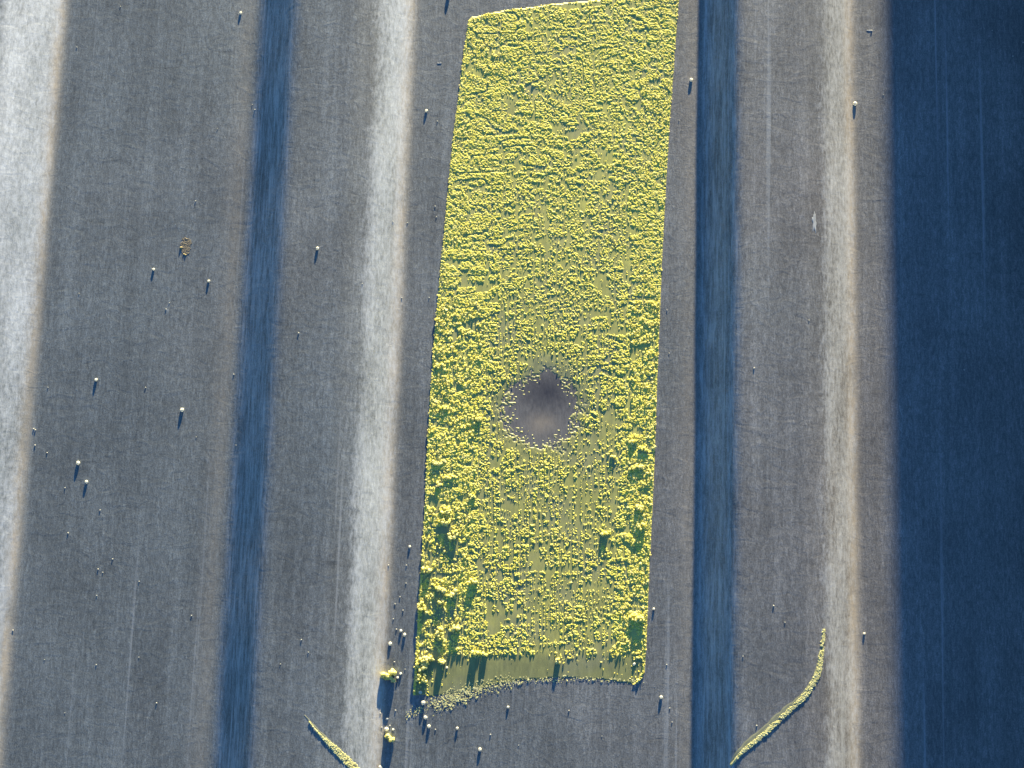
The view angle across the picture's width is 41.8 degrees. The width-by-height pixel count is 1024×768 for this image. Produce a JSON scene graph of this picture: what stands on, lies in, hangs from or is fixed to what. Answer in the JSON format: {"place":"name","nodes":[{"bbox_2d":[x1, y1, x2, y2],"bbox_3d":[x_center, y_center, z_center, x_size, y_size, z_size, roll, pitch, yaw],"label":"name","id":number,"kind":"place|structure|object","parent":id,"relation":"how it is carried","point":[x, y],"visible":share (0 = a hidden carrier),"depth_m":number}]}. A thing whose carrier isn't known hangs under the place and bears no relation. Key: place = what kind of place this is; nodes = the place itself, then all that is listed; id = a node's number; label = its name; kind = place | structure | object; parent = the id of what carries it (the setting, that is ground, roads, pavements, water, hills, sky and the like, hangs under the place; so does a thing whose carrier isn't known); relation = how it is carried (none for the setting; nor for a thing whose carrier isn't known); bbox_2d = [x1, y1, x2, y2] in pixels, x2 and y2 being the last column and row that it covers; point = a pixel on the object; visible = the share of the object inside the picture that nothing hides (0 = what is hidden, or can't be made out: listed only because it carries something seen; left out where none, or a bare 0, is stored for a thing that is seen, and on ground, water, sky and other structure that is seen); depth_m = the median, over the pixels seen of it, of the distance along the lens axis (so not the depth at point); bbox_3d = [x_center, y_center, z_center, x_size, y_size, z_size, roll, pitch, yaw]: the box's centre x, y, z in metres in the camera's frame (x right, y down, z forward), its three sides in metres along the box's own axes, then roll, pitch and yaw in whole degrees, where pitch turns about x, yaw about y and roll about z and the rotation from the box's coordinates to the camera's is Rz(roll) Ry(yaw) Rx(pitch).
{"place":"outdoors","nodes":[
{"label":"outdoors","id":0,"kind":"place"},
{"label":"ground","id":1,"kind":"structure","parent":0,"visible":0},
{"bbox_2d":[0,0,1023,767],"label":"corrugated sheet","id":2,"kind":"object","parent":1,"relation":"on","point":[842,464],"visible":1,"depth_m":0.72},
{"bbox_2d":[180,237,191,255],"bbox_3d":[-0.179,-0.075,0.736,0.007,0.002,0.011,2,81,0],"label":"rust spot","id":3,"kind":"object","parent":2,"relation":"on","point":[186,244],"visible":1,"depth_m":0.74},
{"bbox_2d":[304,715,358,767],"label":"residue strip","id":4,"kind":"object","parent":2,"relation":"on","point":[342,756],"visible":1,"depth_m":0.68},
{"bbox_2d":[380,668,396,682],"bbox_3d":[-0.064,0.152,0.700,0.009,0.004,0.008,2,81,0],"label":"residue tuft","id":5,"kind":"object","parent":2,"relation":"on","point":[385,676],"visible":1,"depth_m":0.70},
{"bbox_2d":[384,734,394,741],"bbox_3d":[-0.063,0.183,0.695,0.006,0.003,0.004,2,81,0],"label":"residue tuft","id":6,"kind":"object","parent":2,"relation":"on","point":[389,737],"visible":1,"depth_m":0.69},
{"bbox_2d":[406,0,678,719],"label":"residue patch","id":7,"kind":"object","parent":2,"relation":"on","point":[537,521],"visible":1,"depth_m":0.73},
{"bbox_2d":[730,629,825,765],"bbox_3d":[0.140,0.163,0.685,0.014,0.003,0.085,37,83,5],"label":"residue strip","id":8,"kind":"object","parent":2,"relation":"on","point":[751,741],"visible":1,"depth_m":0.68},
{"bbox_2d":[812,211,815,232],"bbox_3d":[0.163,-0.087,0.725,0.002,0.001,0.013,2,81,0],"label":"paint smear","id":9,"kind":"object","parent":2,"relation":"on","point":[814,222],"visible":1,"depth_m":0.72}
]}

